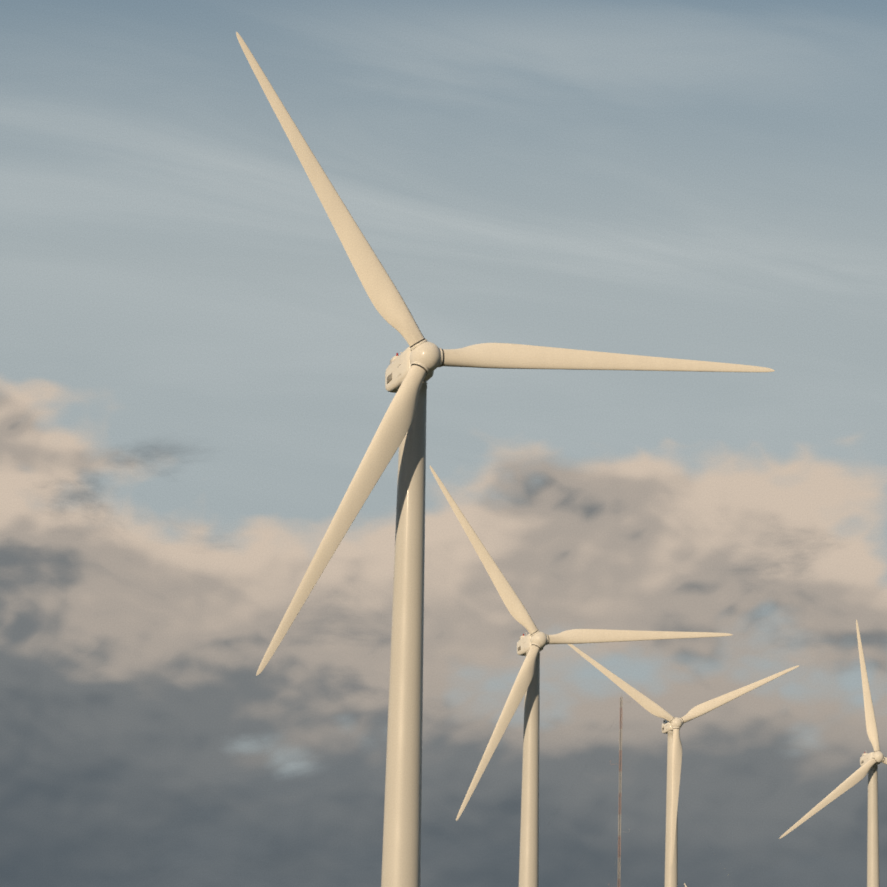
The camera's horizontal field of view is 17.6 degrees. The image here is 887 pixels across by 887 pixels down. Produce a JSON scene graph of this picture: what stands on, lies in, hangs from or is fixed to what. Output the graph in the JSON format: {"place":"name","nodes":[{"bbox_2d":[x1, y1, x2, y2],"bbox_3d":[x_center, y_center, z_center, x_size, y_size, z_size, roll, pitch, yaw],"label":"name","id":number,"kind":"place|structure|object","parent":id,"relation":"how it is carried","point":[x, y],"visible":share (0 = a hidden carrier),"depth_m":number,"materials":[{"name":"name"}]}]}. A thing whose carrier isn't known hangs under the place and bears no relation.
{"place":"outdoors","nodes":[
{"label":"outdoors","id":0,"kind":"place"},
{"bbox_2d":[0,0,886,886],"label":"sky","id":1,"kind":"structure","parent":0,"point":[195,359],"materials":[{"name":"blue"}]},
{"bbox_3d":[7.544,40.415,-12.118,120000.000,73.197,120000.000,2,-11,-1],"label":"ground","id":2,"kind":"structure","parent":0,"visible":0},
{"bbox_2d":[236,32,774,886],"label":"turbine","id":3,"kind":"object","parent":2,"relation":"on","point":[410,374],"visible":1,"depth_m":337.94,"materials":[{"name":"paint"}]},
{"bbox_2d":[430,466,731,886],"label":"turbine","id":4,"kind":"object","parent":2,"relation":"on","point":[532,644],"visible":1,"depth_m":622.72,"materials":[{"name":"paint"}]},
{"bbox_2d":[568,644,798,886],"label":"turbine","id":5,"kind":"object","parent":2,"relation":"on","point":[671,725],"visible":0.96,"depth_m":890.33,"materials":[{"name":"paint"}]},
{"bbox_2d":[779,620,886,886],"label":"turbine","id":6,"kind":"object","parent":2,"relation":"on","point":[870,762],"visible":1,"depth_m":918.26,"materials":[{"name":"paint"}]}
]}

